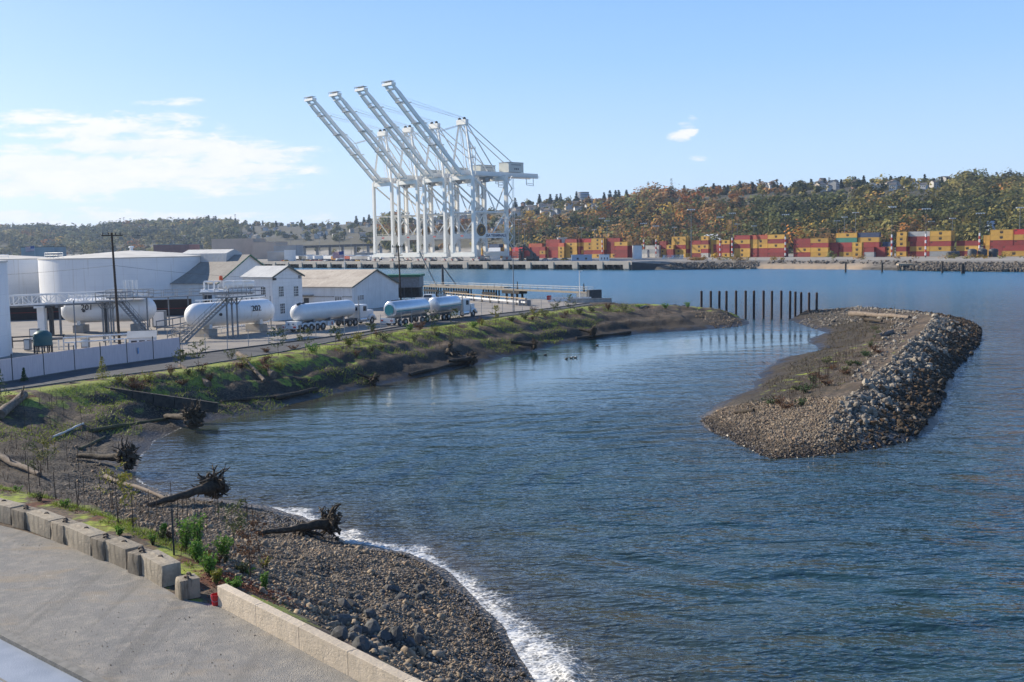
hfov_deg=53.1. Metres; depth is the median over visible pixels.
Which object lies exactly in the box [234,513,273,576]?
sapling
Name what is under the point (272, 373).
drift log
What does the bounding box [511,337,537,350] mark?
root wad
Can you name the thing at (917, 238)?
container
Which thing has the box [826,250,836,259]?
shore bush
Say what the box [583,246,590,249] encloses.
container
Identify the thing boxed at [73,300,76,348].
frame pole
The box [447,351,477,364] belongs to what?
root wad
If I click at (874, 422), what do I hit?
boulder
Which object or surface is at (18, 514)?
concrete block
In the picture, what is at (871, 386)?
boulder
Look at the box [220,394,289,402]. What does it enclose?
drift log
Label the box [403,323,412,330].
bank shrub
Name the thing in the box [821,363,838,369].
island scrub
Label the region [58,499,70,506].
shrub
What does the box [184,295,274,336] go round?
gas tank
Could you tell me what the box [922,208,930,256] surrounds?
light mast
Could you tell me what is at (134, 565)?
concrete block
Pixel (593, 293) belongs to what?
pier trestle
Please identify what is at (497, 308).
sapling
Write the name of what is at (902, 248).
container
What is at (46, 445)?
sapling
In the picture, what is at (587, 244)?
container
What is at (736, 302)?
steel pile
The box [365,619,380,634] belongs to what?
boulder
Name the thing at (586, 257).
office trailer
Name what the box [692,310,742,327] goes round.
spit stones
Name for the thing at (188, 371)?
bank shrub
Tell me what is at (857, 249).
container
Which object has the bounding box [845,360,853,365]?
island scrub
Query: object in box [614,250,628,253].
container
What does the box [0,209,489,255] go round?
hazy wood
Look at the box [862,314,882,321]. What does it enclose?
root wad
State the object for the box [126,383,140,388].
bank shrub
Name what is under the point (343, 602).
boulder
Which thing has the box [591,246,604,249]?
container
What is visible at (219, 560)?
shrub
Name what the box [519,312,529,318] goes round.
bank shrub
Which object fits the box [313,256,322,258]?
semi trailer
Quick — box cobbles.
[64,440,530,681]
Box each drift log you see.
[0,386,27,418]
[0,453,41,475]
[78,436,105,449]
[88,418,168,431]
[103,474,170,502]
[178,364,211,386]
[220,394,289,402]
[235,351,277,377]
[246,360,265,381]
[274,387,318,399]
[408,361,467,375]
[575,331,630,338]
[734,408,754,413]
[848,306,910,318]
[875,325,894,338]
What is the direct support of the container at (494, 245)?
on the container
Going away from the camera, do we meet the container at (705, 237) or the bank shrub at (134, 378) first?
the bank shrub at (134, 378)
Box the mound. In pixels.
[291,521,324,539]
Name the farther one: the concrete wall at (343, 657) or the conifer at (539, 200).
the conifer at (539, 200)
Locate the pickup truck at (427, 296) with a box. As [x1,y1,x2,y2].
[415,294,435,300]
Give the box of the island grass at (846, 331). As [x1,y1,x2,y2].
[739,318,894,411]
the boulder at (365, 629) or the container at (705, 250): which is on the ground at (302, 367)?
the boulder at (365, 629)
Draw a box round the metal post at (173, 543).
[171,508,174,554]
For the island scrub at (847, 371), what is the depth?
102.56 m
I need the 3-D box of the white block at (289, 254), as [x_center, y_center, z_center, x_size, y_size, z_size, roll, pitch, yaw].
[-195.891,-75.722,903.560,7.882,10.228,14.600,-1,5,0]
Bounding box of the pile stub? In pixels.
[961,263,964,273]
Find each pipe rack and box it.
[12,334,64,347]
[63,333,127,349]
[156,316,186,329]
[167,324,190,338]
[212,320,269,331]
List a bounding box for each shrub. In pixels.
[32,489,44,500]
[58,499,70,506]
[113,372,126,382]
[115,525,124,535]
[125,374,141,381]
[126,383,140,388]
[132,379,148,391]
[141,370,154,381]
[148,532,156,544]
[158,529,164,538]
[159,523,166,533]
[164,530,175,538]
[165,363,175,375]
[175,517,195,551]
[176,378,188,384]
[182,368,191,374]
[183,512,206,540]
[187,537,208,562]
[194,361,207,373]
[198,551,217,576]
[204,371,213,380]
[210,568,223,584]
[211,534,234,555]
[216,553,222,564]
[221,553,229,562]
[221,575,243,588]
[223,349,237,358]
[234,562,248,573]
[236,354,252,363]
[244,567,255,575]
[256,361,273,369]
[258,553,272,567]
[260,571,268,589]
[262,353,272,361]
[270,360,287,370]
[305,343,321,351]
[342,336,353,346]
[351,332,363,339]
[369,328,383,336]
[376,331,392,340]
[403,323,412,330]
[411,333,419,341]
[413,320,427,329]
[447,335,455,342]
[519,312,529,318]
[529,308,541,316]
[539,308,547,316]
[572,306,584,314]
[617,303,629,310]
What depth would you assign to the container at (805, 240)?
649.93 m
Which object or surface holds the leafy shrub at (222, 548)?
on the ground at (302, 367)
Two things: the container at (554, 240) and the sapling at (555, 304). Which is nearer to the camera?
the sapling at (555, 304)
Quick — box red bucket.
[210,592,217,605]
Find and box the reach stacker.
[518,244,538,260]
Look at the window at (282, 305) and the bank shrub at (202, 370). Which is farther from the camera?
the window at (282, 305)
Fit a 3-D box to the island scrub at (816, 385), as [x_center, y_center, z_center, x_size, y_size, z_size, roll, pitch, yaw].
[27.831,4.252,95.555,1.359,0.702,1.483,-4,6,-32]
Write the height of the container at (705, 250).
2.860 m
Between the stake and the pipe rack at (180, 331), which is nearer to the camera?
the stake
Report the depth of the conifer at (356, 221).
2235.13 m
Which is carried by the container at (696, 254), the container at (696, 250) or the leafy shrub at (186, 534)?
the container at (696, 250)
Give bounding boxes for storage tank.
[0,254,49,303]
[0,260,12,356]
[37,246,200,302]
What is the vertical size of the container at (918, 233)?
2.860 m
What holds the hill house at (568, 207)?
on the terminal ground at (762, 264)
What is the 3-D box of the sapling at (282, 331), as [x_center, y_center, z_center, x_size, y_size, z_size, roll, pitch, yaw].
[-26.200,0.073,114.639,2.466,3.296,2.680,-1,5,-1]
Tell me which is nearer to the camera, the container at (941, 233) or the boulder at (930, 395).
the boulder at (930, 395)
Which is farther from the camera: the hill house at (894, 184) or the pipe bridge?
the hill house at (894, 184)
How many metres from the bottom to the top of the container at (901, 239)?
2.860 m
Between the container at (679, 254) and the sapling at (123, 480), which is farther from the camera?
the container at (679, 254)
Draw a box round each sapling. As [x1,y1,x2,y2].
[21,441,57,485]
[34,437,60,469]
[94,457,139,523]
[173,349,188,364]
[186,338,209,365]
[214,499,250,551]
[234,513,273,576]
[266,327,287,354]
[296,328,313,350]
[329,323,343,339]
[365,322,376,331]
[425,310,439,325]
[450,308,461,329]
[490,304,501,319]
[551,299,560,309]
[564,294,575,306]
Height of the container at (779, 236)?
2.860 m
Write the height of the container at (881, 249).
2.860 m
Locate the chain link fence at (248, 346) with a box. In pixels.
[181,292,589,354]
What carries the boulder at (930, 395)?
on the ground at (302, 367)
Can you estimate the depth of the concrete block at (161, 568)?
34.21 m
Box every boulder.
[330,625,347,641]
[332,613,351,624]
[338,598,351,608]
[347,632,358,640]
[348,599,359,607]
[349,624,361,632]
[352,635,369,652]
[354,594,362,599]
[355,643,365,651]
[362,626,368,634]
[363,609,374,617]
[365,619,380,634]
[369,643,379,653]
[378,629,391,640]
[382,604,389,609]
[385,584,399,590]
[391,625,402,642]
[394,593,407,599]
[405,637,414,646]
[414,624,424,634]
[414,633,425,643]
[415,583,424,593]
[415,593,421,600]
[419,591,425,598]
[843,401,850,407]
[853,401,859,407]
[862,417,867,423]
[868,383,874,388]
[870,420,878,425]
[879,384,885,391]
[879,421,886,428]
[882,397,890,403]
[904,368,912,372]
[906,405,915,410]
[908,396,914,401]
[921,404,927,409]
[926,393,934,397]
[938,391,946,396]
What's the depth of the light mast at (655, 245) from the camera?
721.96 m
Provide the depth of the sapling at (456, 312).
149.43 m
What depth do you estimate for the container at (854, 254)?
611.10 m
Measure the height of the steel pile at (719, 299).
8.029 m
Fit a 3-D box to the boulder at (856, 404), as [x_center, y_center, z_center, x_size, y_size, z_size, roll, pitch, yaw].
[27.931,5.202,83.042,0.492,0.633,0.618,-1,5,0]
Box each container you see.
[25,246,34,251]
[488,248,499,259]
[489,244,500,247]
[512,247,524,250]
[531,243,543,246]
[531,247,538,250]
[539,247,546,250]
[548,239,561,242]
[548,243,557,246]
[548,247,557,250]
[548,250,557,253]
[548,254,557,257]
[558,243,565,246]
[558,250,565,253]
[558,254,565,257]
[565,239,576,242]
[565,243,576,246]
[566,246,576,249]
[566,250,577,253]
[583,242,590,245]
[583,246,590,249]
[583,250,590,253]
[591,238,604,241]
[591,242,604,245]
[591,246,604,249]
[591,250,604,253]
[607,238,621,241]
[614,242,628,245]
[614,246,628,249]
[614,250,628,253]
[614,254,628,257]
[645,245,660,248]
[645,249,660,252]
[649,253,660,257]
[659,241,667,244]
[666,245,674,248]
[666,249,674,252]
[671,236,685,240]
[671,241,685,244]
[675,245,685,248]
[675,249,685,252]
[675,253,685,256]
[692,240,700,244]
[692,244,707,248]
[692,249,700,252]
[692,253,700,256]
[701,236,709,239]
[701,240,709,244]
[701,244,709,248]
[701,249,709,252]
[701,253,709,256]
[713,244,721,248]
[722,240,731,243]
[722,244,731,248]
[722,249,730,252]
[722,253,731,256]
[734,235,750,239]
[734,239,749,243]
[734,244,749,247]
[734,248,750,252]
[734,253,749,256]
[752,235,767,238]
[752,239,766,243]
[752,244,766,247]
[752,248,766,252]
[752,252,770,256]
[767,239,784,243]
[767,243,784,247]
[767,248,784,252]
[767,252,784,256]
[768,234,784,238]
[796,238,809,242]
[796,243,809,247]
[796,248,809,251]
[796,252,809,256]
[810,238,829,242]
[810,243,829,247]
[810,247,829,251]
[810,252,829,256]
[830,243,838,246]
[830,247,838,251]
[838,233,857,237]
[838,238,857,242]
[839,242,851,246]
[839,247,851,251]
[839,252,851,256]
[852,242,863,246]
[852,247,863,251]
[852,252,862,256]
[860,232,880,236]
[860,237,880,241]
[864,242,880,246]
[864,247,875,251]
[864,252,875,256]
[876,247,886,251]
[876,252,886,256]
[883,242,893,246]
[896,237,907,241]
[896,242,907,246]
[896,246,907,250]
[896,251,907,255]
[897,232,907,236]
[910,231,929,235]
[910,236,929,240]
[910,241,929,245]
[910,246,928,250]
[910,251,929,255]
[929,246,951,250]
[929,251,951,255]
[930,231,952,235]
[930,236,952,240]
[930,241,952,245]
[956,240,978,245]
[956,246,978,250]
[959,251,977,255]
[990,229,1013,234]
[990,235,1013,239]
[990,240,1013,245]
[990,245,1007,250]
[1002,245,1023,250]
[1002,251,1023,255]
[1013,240,1023,244]
[1014,229,1023,234]
[1014,234,1023,239]
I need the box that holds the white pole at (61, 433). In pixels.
[52,423,83,437]
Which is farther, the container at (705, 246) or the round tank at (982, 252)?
the container at (705, 246)
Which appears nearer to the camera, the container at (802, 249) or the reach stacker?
the container at (802, 249)
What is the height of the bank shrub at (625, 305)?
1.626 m
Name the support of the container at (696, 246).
on the container at (696, 250)
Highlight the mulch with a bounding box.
[0,486,326,619]
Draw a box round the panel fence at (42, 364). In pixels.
[0,333,180,382]
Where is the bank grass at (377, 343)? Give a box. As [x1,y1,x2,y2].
[0,304,634,441]
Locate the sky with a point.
(111, 110)
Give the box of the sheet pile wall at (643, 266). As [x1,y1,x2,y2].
[632,262,667,269]
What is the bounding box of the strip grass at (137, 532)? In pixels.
[0,484,217,571]
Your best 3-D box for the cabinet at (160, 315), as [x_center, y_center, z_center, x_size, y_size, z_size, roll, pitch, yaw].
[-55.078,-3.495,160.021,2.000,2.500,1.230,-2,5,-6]
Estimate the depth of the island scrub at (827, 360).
115.43 m
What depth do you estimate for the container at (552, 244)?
802.00 m
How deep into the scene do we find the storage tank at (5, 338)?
118.77 m
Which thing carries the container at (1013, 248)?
on the container at (1016, 253)
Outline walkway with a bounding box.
[149,287,247,326]
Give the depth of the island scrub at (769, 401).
89.26 m
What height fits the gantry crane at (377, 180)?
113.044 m
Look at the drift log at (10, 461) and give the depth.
66.79 m
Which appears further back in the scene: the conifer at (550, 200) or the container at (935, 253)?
the conifer at (550, 200)
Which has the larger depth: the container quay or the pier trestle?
the container quay
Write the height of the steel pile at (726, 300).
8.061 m
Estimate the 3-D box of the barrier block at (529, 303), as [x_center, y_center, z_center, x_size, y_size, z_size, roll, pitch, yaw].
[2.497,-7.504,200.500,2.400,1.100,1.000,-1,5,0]
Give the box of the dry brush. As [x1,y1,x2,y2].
[1,301,692,471]
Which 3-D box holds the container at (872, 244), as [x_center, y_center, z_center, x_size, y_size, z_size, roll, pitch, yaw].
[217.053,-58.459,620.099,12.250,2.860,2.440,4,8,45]
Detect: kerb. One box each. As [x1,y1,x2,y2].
[0,627,108,681]
[1,304,591,391]
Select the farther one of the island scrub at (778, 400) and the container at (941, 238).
the container at (941, 238)
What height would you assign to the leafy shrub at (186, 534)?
1.408 m
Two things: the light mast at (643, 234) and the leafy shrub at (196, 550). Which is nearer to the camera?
the leafy shrub at (196, 550)
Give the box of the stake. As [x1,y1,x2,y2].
[131,495,133,529]
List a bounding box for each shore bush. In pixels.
[710,252,718,258]
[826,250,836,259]
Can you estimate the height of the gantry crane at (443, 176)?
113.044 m
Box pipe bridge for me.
[9,290,121,334]
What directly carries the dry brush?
on the ground at (302, 367)
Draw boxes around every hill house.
[566,202,573,209]
[813,182,826,191]
[826,184,832,190]
[827,180,839,189]
[889,182,897,190]
[919,182,927,189]
[929,180,940,188]
[983,221,995,231]
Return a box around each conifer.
[0,370,12,402]
[19,367,27,380]
[94,356,111,379]
[353,216,358,225]
[365,214,371,225]
[534,194,541,207]
[547,194,552,203]
[553,194,559,203]
[574,191,580,203]
[750,182,756,193]
[839,179,844,188]
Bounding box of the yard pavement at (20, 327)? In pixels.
[0,299,579,359]
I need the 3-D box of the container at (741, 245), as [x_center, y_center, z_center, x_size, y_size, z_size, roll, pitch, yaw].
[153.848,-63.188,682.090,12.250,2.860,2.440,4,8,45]
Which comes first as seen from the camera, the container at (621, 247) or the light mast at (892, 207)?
the light mast at (892, 207)
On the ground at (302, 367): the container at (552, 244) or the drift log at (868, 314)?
the drift log at (868, 314)
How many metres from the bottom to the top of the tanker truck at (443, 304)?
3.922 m
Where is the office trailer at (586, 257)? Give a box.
[571,254,591,260]
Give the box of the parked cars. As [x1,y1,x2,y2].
[662,255,683,258]
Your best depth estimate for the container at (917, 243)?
597.81 m
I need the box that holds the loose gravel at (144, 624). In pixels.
[7,536,255,679]
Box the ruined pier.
[896,263,919,269]
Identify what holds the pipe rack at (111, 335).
on the yard pavement at (20, 327)
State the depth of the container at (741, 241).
680.84 m
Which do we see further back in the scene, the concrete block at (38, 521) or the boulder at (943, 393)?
the boulder at (943, 393)
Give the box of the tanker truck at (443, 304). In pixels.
[381,294,477,325]
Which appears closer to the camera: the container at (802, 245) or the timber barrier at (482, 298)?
the timber barrier at (482, 298)
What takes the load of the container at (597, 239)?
on the container at (596, 243)
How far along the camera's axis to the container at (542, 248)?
807.85 m
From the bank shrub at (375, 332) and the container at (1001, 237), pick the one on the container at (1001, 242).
the container at (1001, 237)
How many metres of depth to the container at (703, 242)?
700.25 m
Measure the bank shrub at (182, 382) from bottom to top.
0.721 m
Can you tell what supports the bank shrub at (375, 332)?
on the ground at (302, 367)
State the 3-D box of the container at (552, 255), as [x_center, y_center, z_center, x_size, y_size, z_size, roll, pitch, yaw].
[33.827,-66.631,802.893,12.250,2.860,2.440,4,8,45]
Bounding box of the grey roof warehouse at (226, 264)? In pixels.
[170,249,264,303]
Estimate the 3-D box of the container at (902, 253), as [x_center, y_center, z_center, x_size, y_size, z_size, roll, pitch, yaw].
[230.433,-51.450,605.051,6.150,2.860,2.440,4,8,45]
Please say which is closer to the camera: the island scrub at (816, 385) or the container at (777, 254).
the island scrub at (816, 385)
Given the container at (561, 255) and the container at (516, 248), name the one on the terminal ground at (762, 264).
the container at (561, 255)
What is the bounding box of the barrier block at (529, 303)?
[519,300,530,305]
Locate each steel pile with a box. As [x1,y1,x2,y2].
[700,291,702,306]
[710,291,711,307]
[718,291,720,308]
[725,291,727,311]
[735,290,736,314]
[744,290,746,317]
[753,290,754,318]
[762,290,764,317]
[771,291,772,318]
[780,290,782,317]
[789,291,790,317]
[794,291,796,316]
[800,292,801,313]
[808,292,809,311]
[815,292,817,309]
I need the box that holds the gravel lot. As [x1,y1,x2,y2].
[0,525,358,681]
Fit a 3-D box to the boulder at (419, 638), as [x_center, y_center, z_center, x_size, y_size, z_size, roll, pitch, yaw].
[-3.350,10.808,36.916,0.478,0.502,0.504,-1,5,0]
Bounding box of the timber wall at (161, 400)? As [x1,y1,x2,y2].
[70,382,217,412]
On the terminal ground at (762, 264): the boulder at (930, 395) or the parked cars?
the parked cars
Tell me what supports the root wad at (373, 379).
on the ground at (302, 367)
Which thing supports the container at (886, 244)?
on the container
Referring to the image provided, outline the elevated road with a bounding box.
[303,243,381,254]
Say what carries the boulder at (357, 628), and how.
on the ground at (302, 367)
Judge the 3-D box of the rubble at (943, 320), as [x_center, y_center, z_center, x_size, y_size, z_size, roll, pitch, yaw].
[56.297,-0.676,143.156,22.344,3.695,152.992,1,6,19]
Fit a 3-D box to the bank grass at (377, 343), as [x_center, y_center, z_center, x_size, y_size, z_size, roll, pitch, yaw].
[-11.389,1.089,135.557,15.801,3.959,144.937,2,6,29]
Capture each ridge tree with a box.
[843,176,855,185]
[917,178,928,183]
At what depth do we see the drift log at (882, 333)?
139.34 m
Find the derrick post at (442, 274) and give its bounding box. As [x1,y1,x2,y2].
[419,251,455,284]
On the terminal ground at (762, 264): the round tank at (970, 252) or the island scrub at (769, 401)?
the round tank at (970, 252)
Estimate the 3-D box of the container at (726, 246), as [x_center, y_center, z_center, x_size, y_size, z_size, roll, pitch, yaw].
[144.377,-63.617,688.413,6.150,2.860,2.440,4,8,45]
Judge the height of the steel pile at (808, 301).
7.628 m
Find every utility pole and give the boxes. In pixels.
[101,233,122,343]
[392,245,404,299]
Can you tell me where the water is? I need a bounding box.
[135,267,1023,681]
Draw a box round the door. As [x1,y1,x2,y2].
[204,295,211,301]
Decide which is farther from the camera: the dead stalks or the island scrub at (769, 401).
the island scrub at (769, 401)
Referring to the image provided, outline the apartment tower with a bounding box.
[577,192,588,198]
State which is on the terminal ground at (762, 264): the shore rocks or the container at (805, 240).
the shore rocks
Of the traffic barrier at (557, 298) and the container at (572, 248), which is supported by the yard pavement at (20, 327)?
the traffic barrier at (557, 298)
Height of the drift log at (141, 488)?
0.749 m
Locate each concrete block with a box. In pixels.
[0,498,25,524]
[11,505,38,529]
[25,509,63,538]
[50,517,78,543]
[64,522,105,555]
[90,533,117,560]
[105,536,142,569]
[127,546,152,575]
[141,549,180,586]
[175,572,200,600]
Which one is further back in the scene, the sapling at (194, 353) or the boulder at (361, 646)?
the sapling at (194, 353)
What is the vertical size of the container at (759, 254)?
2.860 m
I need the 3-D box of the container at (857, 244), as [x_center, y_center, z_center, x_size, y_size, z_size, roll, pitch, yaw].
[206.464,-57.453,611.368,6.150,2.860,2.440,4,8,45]
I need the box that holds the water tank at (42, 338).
[33,330,52,353]
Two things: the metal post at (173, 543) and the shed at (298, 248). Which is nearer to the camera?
the metal post at (173, 543)
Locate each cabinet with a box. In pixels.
[23,338,31,349]
[29,328,39,341]
[81,338,89,347]
[152,310,166,326]
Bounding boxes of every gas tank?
[61,294,156,332]
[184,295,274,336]
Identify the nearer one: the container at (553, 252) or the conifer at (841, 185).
the container at (553, 252)
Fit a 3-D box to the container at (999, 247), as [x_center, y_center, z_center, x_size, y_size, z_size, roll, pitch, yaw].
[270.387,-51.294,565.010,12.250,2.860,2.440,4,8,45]
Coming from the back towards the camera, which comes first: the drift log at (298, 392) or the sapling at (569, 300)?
the sapling at (569, 300)
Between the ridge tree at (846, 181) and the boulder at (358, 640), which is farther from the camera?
the ridge tree at (846, 181)
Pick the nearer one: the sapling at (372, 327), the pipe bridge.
the sapling at (372, 327)
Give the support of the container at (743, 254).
on the terminal ground at (762, 264)
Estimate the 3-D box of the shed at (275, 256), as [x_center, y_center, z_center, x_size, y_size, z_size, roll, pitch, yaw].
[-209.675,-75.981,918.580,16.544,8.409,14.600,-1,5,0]
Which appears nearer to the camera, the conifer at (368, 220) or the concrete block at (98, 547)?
the concrete block at (98, 547)
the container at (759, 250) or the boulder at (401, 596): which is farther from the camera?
the container at (759, 250)
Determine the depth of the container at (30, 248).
636.88 m
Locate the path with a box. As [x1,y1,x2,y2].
[0,303,589,389]
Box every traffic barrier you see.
[276,324,289,329]
[548,297,590,301]
[567,298,611,302]
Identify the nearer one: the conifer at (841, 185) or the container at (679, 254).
the container at (679, 254)
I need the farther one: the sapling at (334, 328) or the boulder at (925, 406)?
the sapling at (334, 328)
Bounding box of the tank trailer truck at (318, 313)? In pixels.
[282,299,376,331]
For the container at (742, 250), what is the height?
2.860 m
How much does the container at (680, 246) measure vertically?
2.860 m
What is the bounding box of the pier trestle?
[423,281,601,299]
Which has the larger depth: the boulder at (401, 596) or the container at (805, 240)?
the container at (805, 240)
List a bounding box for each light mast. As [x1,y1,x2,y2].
[640,223,646,249]
[653,226,658,255]
[717,217,722,256]
[729,213,735,256]
[782,214,788,256]
[888,206,895,256]
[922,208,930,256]
[976,213,984,248]
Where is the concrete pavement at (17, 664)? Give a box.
[0,639,81,681]
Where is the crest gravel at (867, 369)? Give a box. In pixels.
[799,307,918,381]
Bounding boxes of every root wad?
[76,435,141,471]
[147,463,232,506]
[163,398,208,429]
[256,504,344,536]
[357,372,380,384]
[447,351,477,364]
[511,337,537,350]
[579,326,597,335]
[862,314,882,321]
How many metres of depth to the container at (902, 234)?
602.72 m
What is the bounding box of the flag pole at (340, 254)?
[332,251,344,268]
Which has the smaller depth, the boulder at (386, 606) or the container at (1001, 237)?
the boulder at (386, 606)
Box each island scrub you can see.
[761,397,776,403]
[773,395,785,403]
[778,402,793,408]
[794,398,808,406]
[799,385,809,393]
[802,383,818,387]
[807,370,817,376]
[807,375,817,382]
[821,357,831,363]
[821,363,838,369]
[821,379,832,384]
[839,368,850,373]
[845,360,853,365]
[860,351,873,356]
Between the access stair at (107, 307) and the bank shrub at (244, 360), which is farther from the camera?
the access stair at (107, 307)
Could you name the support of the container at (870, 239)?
on the container at (872, 244)
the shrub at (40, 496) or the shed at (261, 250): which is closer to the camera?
the shrub at (40, 496)
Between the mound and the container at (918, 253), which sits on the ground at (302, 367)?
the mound
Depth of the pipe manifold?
157.34 m
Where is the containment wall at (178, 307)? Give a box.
[10,299,191,320]
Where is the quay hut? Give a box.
[599,254,609,260]
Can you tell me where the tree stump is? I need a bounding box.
[444,341,462,355]
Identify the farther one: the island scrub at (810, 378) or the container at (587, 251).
the container at (587, 251)
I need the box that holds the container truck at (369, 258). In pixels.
[351,256,371,260]
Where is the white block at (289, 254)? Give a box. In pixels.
[283,249,295,260]
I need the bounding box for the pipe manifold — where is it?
[199,276,254,302]
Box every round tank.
[967,249,976,256]
[978,249,986,256]
[988,248,997,256]
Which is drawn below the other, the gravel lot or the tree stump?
the gravel lot
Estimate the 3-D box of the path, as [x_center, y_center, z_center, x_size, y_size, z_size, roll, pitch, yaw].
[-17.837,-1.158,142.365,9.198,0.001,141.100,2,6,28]
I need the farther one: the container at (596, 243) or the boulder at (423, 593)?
the container at (596, 243)
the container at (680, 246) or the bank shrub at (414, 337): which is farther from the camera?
the container at (680, 246)
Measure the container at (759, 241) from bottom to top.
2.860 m
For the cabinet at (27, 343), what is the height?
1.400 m
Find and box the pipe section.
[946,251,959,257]
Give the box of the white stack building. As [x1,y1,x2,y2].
[632,245,641,258]
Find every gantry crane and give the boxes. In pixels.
[304,96,453,260]
[328,91,480,260]
[354,85,510,260]
[381,80,537,260]
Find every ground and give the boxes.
[0,186,1023,271]
[0,299,982,681]
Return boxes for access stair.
[95,291,151,341]
[180,286,263,342]
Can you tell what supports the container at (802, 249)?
on the container at (802, 254)
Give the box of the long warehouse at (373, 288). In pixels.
[297,269,398,308]
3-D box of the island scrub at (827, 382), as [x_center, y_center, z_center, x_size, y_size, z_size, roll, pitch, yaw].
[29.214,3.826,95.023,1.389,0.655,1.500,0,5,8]
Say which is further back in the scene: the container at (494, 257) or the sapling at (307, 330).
the container at (494, 257)
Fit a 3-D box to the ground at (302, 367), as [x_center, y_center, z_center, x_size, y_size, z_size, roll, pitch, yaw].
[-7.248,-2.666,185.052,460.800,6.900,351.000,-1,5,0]
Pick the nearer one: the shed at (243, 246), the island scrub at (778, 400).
the island scrub at (778, 400)
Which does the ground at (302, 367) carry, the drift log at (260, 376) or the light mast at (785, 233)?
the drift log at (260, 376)
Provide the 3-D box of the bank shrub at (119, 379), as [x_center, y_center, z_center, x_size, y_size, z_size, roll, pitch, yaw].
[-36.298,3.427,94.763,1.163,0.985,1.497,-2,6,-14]
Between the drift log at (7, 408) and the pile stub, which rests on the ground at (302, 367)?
the drift log at (7, 408)
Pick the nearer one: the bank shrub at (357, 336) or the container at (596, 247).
the bank shrub at (357, 336)
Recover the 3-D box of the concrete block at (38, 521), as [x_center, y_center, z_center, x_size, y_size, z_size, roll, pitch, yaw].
[-18.535,7.192,40.745,2.181,0.854,0.727,4,7,42]
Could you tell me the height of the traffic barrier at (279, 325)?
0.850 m
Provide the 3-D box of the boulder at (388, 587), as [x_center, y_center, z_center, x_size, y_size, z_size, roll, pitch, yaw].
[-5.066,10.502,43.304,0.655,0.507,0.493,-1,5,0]
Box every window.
[260,287,265,297]
[278,286,283,296]
[280,303,285,313]
[293,286,298,296]
[334,296,341,300]
[357,295,363,299]
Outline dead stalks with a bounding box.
[0,423,218,553]
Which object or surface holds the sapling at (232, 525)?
on the ground at (302, 367)
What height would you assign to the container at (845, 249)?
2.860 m
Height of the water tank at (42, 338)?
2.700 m
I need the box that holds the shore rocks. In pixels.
[669,259,1023,271]
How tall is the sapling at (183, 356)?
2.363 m
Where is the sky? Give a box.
[0,0,1023,227]
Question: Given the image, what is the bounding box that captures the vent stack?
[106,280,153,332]
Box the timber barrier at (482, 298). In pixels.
[437,291,526,305]
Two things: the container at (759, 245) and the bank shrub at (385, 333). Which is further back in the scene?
the container at (759, 245)
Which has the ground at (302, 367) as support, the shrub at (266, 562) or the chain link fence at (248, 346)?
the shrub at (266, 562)
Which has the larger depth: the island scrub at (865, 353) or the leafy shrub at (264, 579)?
the island scrub at (865, 353)
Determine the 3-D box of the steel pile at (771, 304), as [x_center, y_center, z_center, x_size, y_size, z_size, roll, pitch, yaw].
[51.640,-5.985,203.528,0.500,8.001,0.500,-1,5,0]
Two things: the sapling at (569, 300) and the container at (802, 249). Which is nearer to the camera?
the sapling at (569, 300)
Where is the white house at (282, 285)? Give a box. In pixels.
[239,266,304,320]
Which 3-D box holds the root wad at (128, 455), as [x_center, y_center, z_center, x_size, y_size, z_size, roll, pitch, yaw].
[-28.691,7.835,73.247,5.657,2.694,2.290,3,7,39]
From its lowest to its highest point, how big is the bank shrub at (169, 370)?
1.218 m
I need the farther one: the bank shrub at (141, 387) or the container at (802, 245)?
the container at (802, 245)
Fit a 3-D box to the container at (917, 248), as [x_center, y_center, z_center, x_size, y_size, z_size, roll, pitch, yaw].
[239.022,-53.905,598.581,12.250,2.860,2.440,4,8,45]
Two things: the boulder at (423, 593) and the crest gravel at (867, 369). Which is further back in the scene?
the crest gravel at (867, 369)
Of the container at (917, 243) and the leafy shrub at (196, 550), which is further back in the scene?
the container at (917, 243)
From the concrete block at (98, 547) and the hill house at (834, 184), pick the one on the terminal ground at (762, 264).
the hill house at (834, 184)
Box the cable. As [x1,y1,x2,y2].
[115,265,259,277]
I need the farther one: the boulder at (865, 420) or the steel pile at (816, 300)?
the steel pile at (816, 300)
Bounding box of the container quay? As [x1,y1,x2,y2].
[261,261,654,269]
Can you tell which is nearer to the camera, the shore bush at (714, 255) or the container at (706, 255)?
the shore bush at (714, 255)
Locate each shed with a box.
[20,246,66,256]
[127,330,157,342]
[153,244,199,252]
[211,238,265,255]
[252,242,287,258]
[267,251,283,260]
[273,245,303,255]
[356,252,378,254]
[387,274,424,297]
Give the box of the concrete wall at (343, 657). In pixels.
[217,584,422,681]
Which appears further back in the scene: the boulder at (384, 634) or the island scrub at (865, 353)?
the island scrub at (865, 353)
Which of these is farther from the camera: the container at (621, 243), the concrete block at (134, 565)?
the container at (621, 243)
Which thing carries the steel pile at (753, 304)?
in the water
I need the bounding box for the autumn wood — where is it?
[487,167,1023,253]
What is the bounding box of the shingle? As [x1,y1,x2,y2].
[700,395,856,458]
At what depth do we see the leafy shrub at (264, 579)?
35.79 m
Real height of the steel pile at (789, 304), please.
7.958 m
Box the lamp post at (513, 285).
[512,256,516,311]
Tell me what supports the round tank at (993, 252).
on the terminal ground at (762, 264)
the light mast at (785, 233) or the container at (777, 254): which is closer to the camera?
the light mast at (785, 233)

